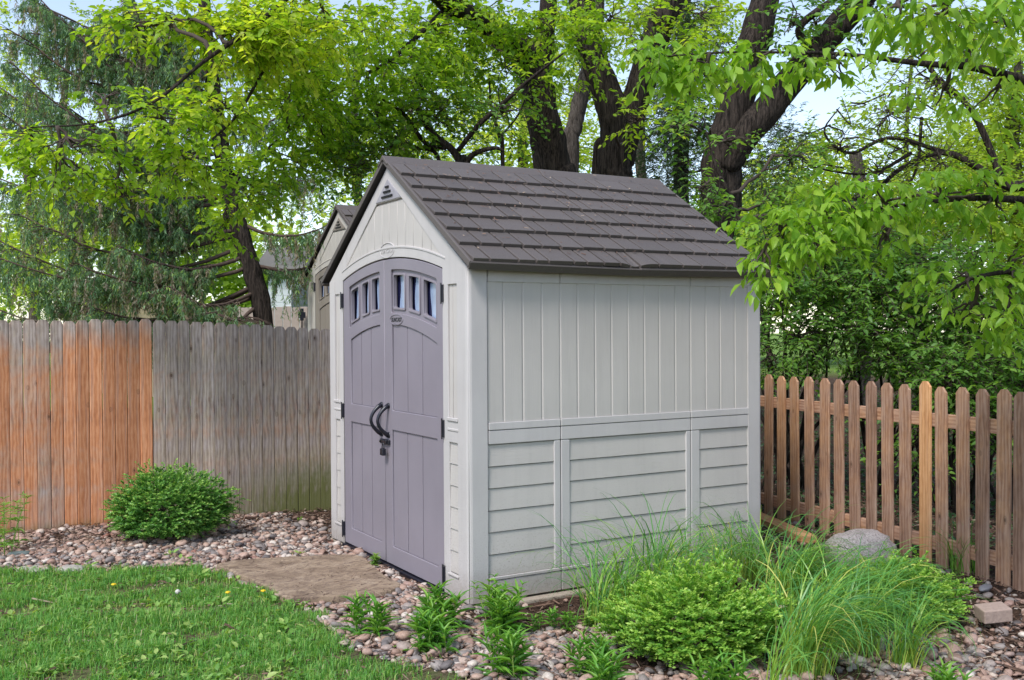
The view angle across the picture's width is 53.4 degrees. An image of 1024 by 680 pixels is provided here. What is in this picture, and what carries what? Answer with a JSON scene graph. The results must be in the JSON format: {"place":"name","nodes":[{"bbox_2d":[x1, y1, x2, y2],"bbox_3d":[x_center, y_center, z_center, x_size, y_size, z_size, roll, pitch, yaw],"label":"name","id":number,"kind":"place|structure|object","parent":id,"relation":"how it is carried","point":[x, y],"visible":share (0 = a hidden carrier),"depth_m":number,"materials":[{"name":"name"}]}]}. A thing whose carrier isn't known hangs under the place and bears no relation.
{"place":"outdoors","nodes":[
{"label":"outdoors","id":0,"kind":"place"},
{"bbox_2d":[0,560,465,679],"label":"lawn","id":1,"kind":"structure","parent":0,"point":[56,617],"depth_m":5.10,"materials":[{"name":"green plant"}]},
{"bbox_2d":[0,333,1023,679],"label":"ground","id":2,"kind":"structure","parent":0,"point":[562,605],"depth_m":5.76,"materials":[{"name":"soil"}]},
{"bbox_2d":[0,491,30,554],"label":"willowy plant","id":3,"kind":"object","parent":2,"relation":"on","point":[3,531],"visible":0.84,"depth_m":6.94,"materials":[{"name":"green plant"}]},
{"bbox_2d":[16,565,43,572],"bbox_3d":[-3.028,1.454,6.433,0.207,0.053,0.136,0,1,-2],"label":"edging stone","id":4,"kind":"object","parent":2,"relation":"on","point":[35,568],"visible":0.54,"depth_m":6.40,"materials":[{"name":"grey stone"}]},
{"bbox_2d":[57,565,83,573],"bbox_3d":[-2.787,1.451,6.440,0.178,0.051,0.132,0,1,-2],"label":"edging stone","id":5,"kind":"object","parent":2,"relation":"on","point":[66,567],"visible":0.6,"depth_m":6.41,"materials":[{"name":"grey stone"}]},
{"bbox_2d":[0,319,152,533],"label":"board fence","id":6,"kind":"object","parent":2,"relation":"on","point":[93,448],"visible":0.89,"depth_m":7.87,"materials":[{"name":"brown wood"}]},
{"bbox_2d":[0,0,198,322],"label":"background tree","id":7,"kind":"object","parent":2,"relation":"on","point":[18,291],"visible":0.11,"depth_m":23.38,"materials":[{"name":"green plant"}]},
{"bbox_2d":[58,275,190,396],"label":"tan house","id":8,"kind":"structure","parent":2,"relation":"on","point":[141,315],"depth_m":21.85,"materials":[{"name":"beige"}]},
{"bbox_2d":[0,42,254,322],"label":"background tree","id":9,"kind":"object","parent":2,"relation":"on","point":[222,269],"visible":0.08,"depth_m":26.23,"materials":[{"name":"green plant"}]},
{"bbox_2d":[0,548,311,679],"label":"weeds","id":10,"kind":"object","parent":2,"relation":"on","point":[143,657],"visible":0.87,"depth_m":4.96,"materials":[{"name":"green plant"}]},
{"bbox_2d":[0,0,340,403],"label":"spruce","id":11,"kind":"object","parent":2,"relation":"on","point":[160,284],"visible":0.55,"depth_m":12.56,"materials":[{"name":"green plant"}]},
{"bbox_2d":[99,458,250,541],"bbox_3d":[-2.493,1.161,7.411,0.860,0.641,0.958,0,1,37],"label":"evergreen shrub","id":12,"kind":"object","parent":2,"relation":"on","point":[134,508],"visible":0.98,"depth_m":7.22,"materials":[{"name":"green plant"}]},
{"bbox_2d":[153,320,330,515],"bbox_3d":[-1.479,0.632,8.623,2.935,1.606,0.065,-1,1,-18],"label":"board fence","id":13,"kind":"object","parent":2,"relation":"on","point":[270,451],"visible":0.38,"depth_m":8.37,"materials":[{"name":"wood"}]},
{"bbox_2d":[214,306,307,392],"bbox_3d":[-3.260,0.384,17.014,4.192,1.900,0.020,0,1,0],"label":"fence","id":14,"kind":"object","parent":2,"relation":"on","point":[292,322],"visible":0.05,"depth_m":17.00,"materials":[{"name":"brown wood"}]},
{"bbox_2d":[298,308,305,327],"bbox_3d":[-3.483,-0.318,16.896,0.120,0.410,0.024,0,1,0],"label":"fence finial","id":15,"kind":"object","parent":14,"relation":"attached to","point":[303,315],"visible":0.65,"depth_m":16.89,"materials":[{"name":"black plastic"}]},
{"bbox_2d":[259,246,309,327],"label":"white house","id":16,"kind":"structure","parent":2,"relation":"on","point":[266,259],"depth_m":25.98,"materials":[{"name":"white paint"}]},
{"bbox_2d":[288,283,307,319],"bbox_3d":[-5.255,-0.977,26.021,0.900,0.950,0.076,0,1,-6],"label":"window","id":17,"kind":"structure","parent":16,"relation":"in","point":[301,302],"depth_m":25.97,"materials":[{"name":"white"}]},
{"bbox_2d":[217,554,399,603],"bbox_3d":[-1.210,1.459,6.196,0.878,0.082,1.236,-1,1,-30],"label":"flagstone","id":18,"kind":"object","parent":2,"relation":"on","point":[316,569],"visible":0.69,"depth_m":6.12,"materials":[{"name":"beige stone"}]},
{"bbox_2d":[0,0,619,265],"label":"shade tree","id":19,"kind":"object","parent":2,"relation":"on","point":[267,46],"visible":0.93,"depth_m":8.74,"materials":[{"name":"green plant"}]},
{"bbox_2d":[303,204,357,361],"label":"garden shed","id":20,"kind":"structure","parent":2,"relation":"on","point":[340,218],"depth_m":12.48,"materials":[{"name":"beige plastic"}]},
{"bbox_2d":[313,267,329,330],"bbox_3d":[-2.291,0.100,12.443,0.139,2.031,0.772,-1,1,-30],"label":"door","id":21,"kind":"structure","parent":20,"relation":"in","point":[322,292],"depth_m":12.61,"materials":[{"name":"beige plastic"}]},
{"bbox_2d":[219,0,513,233],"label":"background tree","id":22,"kind":"object","parent":2,"relation":"on","point":[355,114],"visible":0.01,"depth_m":25.00,"materials":[{"name":"green plant"}]},
{"bbox_2d":[338,589,401,636],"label":"leafy perennial","id":23,"kind":"object","parent":2,"relation":"on","point":[377,624],"visible":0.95,"depth_m":5.00,"materials":[{"name":"green plant"}]},
{"bbox_2d":[369,552,381,565],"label":"leafy perennial","id":24,"kind":"object","parent":2,"relation":"on","point":[375,557],"visible":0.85,"depth_m":6.53,"materials":[{"name":"green plant"}]},
{"bbox_2d":[265,72,488,266],"bbox_3d":[-2.657,-2.388,22.530,4.424,7.530,4.980,0,1,17],"label":"background tree","id":25,"kind":"object","parent":2,"relation":"on","point":[323,214],"visible":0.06,"depth_m":21.82,"materials":[{"name":"green plant"}]},
{"bbox_2d":[308,53,564,205],"bbox_3d":[-0.737,-0.643,9.997,2.575,4.280,1.903,-1,1,-30],"label":"crooked tree","id":26,"kind":"object","parent":2,"relation":"on","point":[499,110],"visible":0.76,"depth_m":10.05,"materials":[{"name":"green plant"}]},
{"bbox_2d":[0,475,1023,679],"bbox_3d":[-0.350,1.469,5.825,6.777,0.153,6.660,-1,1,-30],"label":"gravel","id":27,"kind":"structure","parent":2,"relation":"on","point":[388,642],"depth_m":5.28,"materials":[{"name":"beige gravel"}]},
{"bbox_2d":[7,550,29,554],"bbox_3d":[-3.323,1.446,6.866,0.155,0.050,0.084,-1,1,-30],"label":"slate stone","id":28,"kind":"object","parent":27,"relation":"on","point":[24,552],"visible":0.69,"depth_m":6.85,"materials":[{"name":"grey stone"}]},
{"bbox_2d":[393,594,466,657],"bbox_3d":[-0.381,1.350,4.827,0.406,0.254,0.383,0,1,16],"label":"leafy perennial","id":29,"kind":"object","parent":27,"relation":"on","point":[435,634],"visible":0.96,"depth_m":4.78,"materials":[{"name":"green plant"}]},
{"bbox_2d":[407,579,473,631],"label":"leafy perennial","id":30,"kind":"object","parent":27,"relation":"on","point":[449,606],"visible":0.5,"depth_m":5.12,"materials":[{"name":"green plant"}]},
{"bbox_2d":[468,573,526,623],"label":"leafy perennial","id":31,"kind":"object","parent":27,"relation":"on","point":[505,586],"visible":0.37,"depth_m":5.32,"materials":[{"name":"green plant"}]},
{"bbox_2d":[467,622,538,679],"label":"leafy perennial","id":32,"kind":"object","parent":27,"relation":"on","point":[513,655],"visible":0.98,"depth_m":4.38,"materials":[{"name":"green plant"}]},
{"bbox_2d":[474,579,532,635],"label":"leafy perennial","id":33,"kind":"object","parent":27,"relation":"on","point":[501,613],"visible":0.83,"depth_m":5.11,"materials":[{"name":"green plant"}]},
{"bbox_2d":[556,627,629,676],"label":"leafy perennial","id":34,"kind":"object","parent":27,"relation":"on","point":[581,647],"visible":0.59,"depth_m":4.54,"materials":[{"name":"green plant"}]},
{"bbox_2d":[579,642,636,679],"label":"leafy perennial","id":35,"kind":"object","parent":27,"relation":"on","point":[605,664],"visible":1,"depth_m":4.24,"materials":[{"name":"green plant"}]},
{"bbox_2d":[680,648,760,679],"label":"leafy perennial","id":36,"kind":"object","parent":27,"relation":"on","point":[713,673],"visible":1,"depth_m":4.23,"materials":[{"name":"green plant"}]},
{"bbox_2d":[917,656,977,679],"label":"leafy perennial","id":37,"kind":"object","parent":27,"relation":"on","point":[945,674],"visible":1,"depth_m":4.25,"materials":[{"name":"green plant"}]},
{"bbox_2d":[979,583,991,591],"bbox_3d":[2.716,1.420,5.842,0.060,0.035,0.135,0,1,42],"label":"slate stone","id":38,"kind":"object","parent":27,"relation":"on","point":[986,587],"visible":1,"depth_m":5.81,"materials":[{"name":"grey stone"}]},
{"bbox_2d":[974,601,1012,623],"bbox_3d":[2.494,1.413,5.281,0.150,0.070,0.110,-5,7,-2],"label":"concrete paver","id":39,"kind":"object","parent":27,"relation":"on","point":[995,612],"visible":0.98,"depth_m":5.23,"materials":[{"name":"beige concrete"}]},
{"bbox_2d":[0,121,1023,355],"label":"wood","id":40,"kind":"object","parent":2,"relation":"on","point":[230,286],"visible":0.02,"depth_m":38.01,"materials":[{"name":"green plant"}]},
{"bbox_2d":[414,3,621,172],"bbox_3d":[0.132,-2.895,21.527,4.439,8.534,4.790,0,1,0],"label":"background tree","id":41,"kind":"object","parent":2,"relation":"on","point":[522,162],"visible":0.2,"depth_m":20.92,"materials":[{"name":"green plant"}]},
{"bbox_2d":[523,612,544,630],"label":"leafy perennial","id":42,"kind":"object","parent":2,"relation":"on","point":[534,622],"visible":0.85,"depth_m":5.29,"materials":[{"name":"green plant"}]},
{"bbox_2d":[330,538,771,610],"bbox_3d":[0.187,1.484,7.026,2.220,0.098,2.225,-1,1,-30],"label":"shed base","id":43,"kind":"object","parent":2,"relation":"on","point":[559,594],"visible":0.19,"depth_m":5.80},
{"bbox_2d":[321,155,770,603],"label":"garden shed","id":44,"kind":"structure","parent":43,"relation":"on","point":[493,390],"depth_m":6.14,"materials":[{"name":"beige plastic"}]},
{"bbox_2d":[340,260,385,560],"bbox_3d":[-1.019,0.453,6.843,0.132,1.934,0.735,-1,1,-30],"label":"door","id":45,"kind":"structure","parent":44,"relation":"in","point":[362,301],"depth_m":6.85,"materials":[{"name":"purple plastic"}]},
{"bbox_2d":[380,442,385,455],"bbox_3d":[-0.822,0.693,6.484,0.026,0.084,0.048,-1,1,-30],"label":"padlock","id":46,"kind":"object","parent":44,"relation":"hanging from","point":[382,451],"visible":1,"depth_m":6.47,"materials":[{"name":"black metal"}]},
{"bbox_2d":[376,258,445,588],"bbox_3d":[-0.613,0.457,6.151,0.132,1.935,0.857,-1,1,-30],"label":"door","id":47,"kind":"structure","parent":44,"relation":"in","point":[413,408],"depth_m":6.17,"materials":[{"name":"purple plastic"}]},
{"bbox_2d":[410,164,719,256],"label":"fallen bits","id":48,"kind":"object","parent":44,"relation":"on","point":[566,202],"visible":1,"depth_m":6.45,"materials":[{"name":"brown plant"}]},
{"bbox_2d":[541,606,582,630],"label":"leafy perennial","id":49,"kind":"object","parent":2,"relation":"on","point":[554,616],"visible":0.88,"depth_m":5.29,"materials":[{"name":"green plant"}]},
{"bbox_2d":[523,0,627,172],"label":"slender tree","id":50,"kind":"object","parent":2,"relation":"on","point":[573,129],"visible":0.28,"depth_m":13.90,"materials":[{"name":"brown plant"}]},
{"bbox_2d":[511,511,664,625],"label":"ornamental grass","id":51,"kind":"object","parent":2,"relation":"on","point":[597,591],"depth_m":5.37,"materials":[{"name":"green plant"}]},
{"bbox_2d":[580,608,598,626],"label":"leafy perennial","id":52,"kind":"object","parent":2,"relation":"on","point":[586,621],"visible":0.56,"depth_m":5.28,"materials":[{"name":"green plant"}]},
{"bbox_2d":[545,516,712,615],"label":"ornamental grass","id":53,"kind":"object","parent":2,"relation":"on","point":[627,580],"depth_m":5.46,"materials":[{"name":"green plant"}]},
{"bbox_2d":[516,0,757,178],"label":"background tree","id":54,"kind":"object","parent":2,"relation":"on","point":[587,149],"visible":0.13,"depth_m":18.80,"materials":[{"name":"green plant"}]},
{"bbox_2d":[536,0,747,176],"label":"shade tree","id":55,"kind":"object","parent":2,"relation":"on","point":[616,142],"visible":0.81,"depth_m":11.80,"materials":[{"name":"green plant"}]},
{"bbox_2d":[552,489,770,603],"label":"ornamental grass","id":56,"kind":"object","parent":2,"relation":"on","point":[661,564],"depth_m":5.62,"materials":[{"name":"green plant"}]},
{"bbox_2d":[600,514,769,584],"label":"ornamental grass","id":57,"kind":"object","parent":2,"relation":"on","point":[696,556],"depth_m":5.83,"materials":[{"name":"green plant"}]},
{"bbox_2d":[587,547,798,669],"bbox_3d":[0.881,1.276,4.907,1.023,0.526,0.980,-1,1,-30],"label":"evergreen shrub","id":58,"kind":"object","parent":2,"relation":"on","point":[718,605],"visible":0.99,"depth_m":4.72,"materials":[{"name":"green plant"}]},
{"bbox_2d":[663,508,787,589],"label":"ornamental grass","id":59,"kind":"object","parent":2,"relation":"on","point":[730,552],"depth_m":6.09,"materials":[{"name":"green plant"}]},
{"bbox_2d":[624,0,831,211],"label":"dark cedar","id":60,"kind":"object","parent":2,"relation":"on","point":[687,147],"visible":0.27,"depth_m":14.86,"materials":[{"name":"green plant"}]},
{"bbox_2d":[693,493,829,586],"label":"ornamental grass","id":61,"kind":"object","parent":2,"relation":"on","point":[747,563],"depth_m":6.23,"materials":[{"name":"green plant"}]},
{"bbox_2d":[673,128,857,251],"bbox_3d":[2.346,-0.250,9.374,2.079,3.469,1.274,-1,1,-30],"label":"climbing shrub","id":62,"kind":"object","parent":2,"relation":"on","point":[778,194],"visible":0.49,"depth_m":9.24,"materials":[{"name":"green plant"}]},
{"bbox_2d":[646,0,924,234],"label":"shade tree","id":63,"kind":"object","parent":2,"relation":"on","point":[740,116],"visible":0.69,"depth_m":10.18,"materials":[{"name":"brown plant"}]},
{"bbox_2d":[711,585,865,679],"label":"ornamental grass","id":64,"kind":"object","parent":2,"relation":"on","point":[773,669],"depth_m":4.29,"materials":[{"name":"green plant"}]},
{"bbox_2d":[761,512,816,542],"bbox_3d":[1.908,1.373,7.881,0.120,0.050,1.682,0,1,-10],"label":"landscape timber","id":65,"kind":"object","parent":2,"relation":"on","point":[767,521],"visible":0.33,"depth_m":7.39,"materials":[{"name":"brown wood"}]},
{"bbox_2d":[699,503,890,610],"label":"ornamental grass","id":66,"kind":"object","parent":2,"relation":"on","point":[789,571],"depth_m":5.69,"materials":[{"name":"green plant"}]},
{"bbox_2d":[696,540,938,679],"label":"ornamental grass","id":67,"kind":"object","parent":2,"relation":"on","point":[810,645],"depth_m":4.54,"materials":[{"name":"green plant"}]},
{"bbox_2d":[616,0,1023,368],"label":"overhanging tree","id":68,"kind":"object","parent":2,"relation":"on","point":[798,229],"visible":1,"depth_m":4.82,"materials":[{"name":"green plant"}]},
{"bbox_2d":[741,226,909,505],"bbox_3d":[2.582,0.166,9.100,1.639,2.605,1.860,0,1,-9],"label":"arching shrub","id":69,"kind":"object","parent":2,"relation":"on","point":[813,363],"visible":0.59,"depth_m":8.80,"materials":[{"name":"green plant"}]},
{"bbox_2d":[768,531,931,632],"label":"ornamental grass","id":70,"kind":"object","parent":2,"relation":"on","point":[840,573],"depth_m":5.27,"materials":[{"name":"green plant"}]},
{"bbox_2d":[825,529,898,571],"bbox_3d":[2.246,1.373,6.529,0.476,0.311,0.348,0,1,-2],"label":"boulder","id":71,"kind":"object","parent":2,"relation":"on","point":[875,538],"visible":0.48,"depth_m":6.41,"materials":[{"name":"stone"}]},
{"bbox_2d":[784,534,957,663],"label":"ornamental grass","id":72,"kind":"object","parent":2,"relation":"on","point":[872,634],"depth_m":4.85,"materials":[{"name":"green plant"}]},
{"bbox_2d":[736,152,1019,405],"bbox_3d":[6.245,-1.056,17.526,4.764,4.870,3.580,0,1,6],"label":"background tree","id":73,"kind":"object","parent":2,"relation":"on","point":[859,158],"visible":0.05,"depth_m":18.86,"materials":[{"name":"green plant"}]},
{"bbox_2d":[739,0,1023,389],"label":"background tree","id":74,"kind":"object","parent":2,"relation":"on","point":[910,78],"visible":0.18,"depth_m":22.95,"materials":[{"name":"green plant"}]},
{"bbox_2d":[760,392,1012,574],"bbox_3d":[5.443,1.268,15.862,7.767,0.235,19.110,0,1,32],"label":"ground cover","id":75,"kind":"object","parent":2,"relation":"on","point":[972,506],"visible":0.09,"depth_m":9.44,"materials":[{"name":"green plant"}]},
{"bbox_2d":[803,531,969,623],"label":"ornamental grass","id":76,"kind":"object","parent":2,"relation":"on","point":[911,564],"depth_m":5.35,"materials":[{"name":"green plant"}]},
{"bbox_2d":[760,374,1023,591],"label":"picket fence","id":77,"kind":"object","parent":2,"relation":"on","point":[1001,558],"visible":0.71,"depth_m":6.66,"materials":[{"name":"brown wood"}]},
{"bbox_2d":[780,199,1006,504],"bbox_3d":[3.326,0.089,8.782,1.926,2.710,2.186,0,1,5],"label":"arching shrub","id":78,"kind":"object","parent":2,"relation":"on","point":[888,289],"visible":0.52,"depth_m":8.50,"materials":[{"name":"green plant"}]},
{"bbox_2d":[772,0,1023,233],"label":"sparse tree","id":79,"kind":"object","parent":2,"relation":"on","point":[934,153],"visible":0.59,"depth_m":11.36,"materials":[{"name":"green plant"}]},
{"bbox_2d":[823,542,982,629],"bbox_3d":[2.054,1.307,5.453,0.858,0.398,0.826,-1,1,-30],"label":"evergreen shrub","id":80,"kind":"object","parent":2,"relation":"on","point":[954,583],"visible":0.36,"depth_m":5.31,"materials":[{"name":"green plant"}]},
{"bbox_2d":[837,565,992,671],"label":"ornamental grass","id":81,"kind":"object","parent":2,"relation":"on","point":[909,658],"depth_m":4.68,"materials":[{"name":"green plant"}]},
{"bbox_2d":[845,224,1023,517],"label":"arching shrub","id":82,"kind":"object","parent":2,"relation":"on","point":[1009,377],"visible":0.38,"depth_m":7.89,"materials":[{"name":"green plant"}]},
{"bbox_2d":[854,10,1023,380],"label":"background tree","id":83,"kind":"object","parent":2,"relation":"on","point":[1013,125],"visible":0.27,"depth_m":16.58,"materials":[{"name":"green plant"}]},
{"bbox_2d":[925,517,995,575],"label":"ornamental grass","id":84,"kind":"object","parent":2,"relation":"on","point":[953,562],"depth_m":6.28,"materials":[{"name":"green plant"}]},
{"bbox_2d":[0,0,1023,340],"label":"sky","id":85,"kind":"structure","parent":0,"point":[822,102],"materials":[{"name":"white"}]}
]}

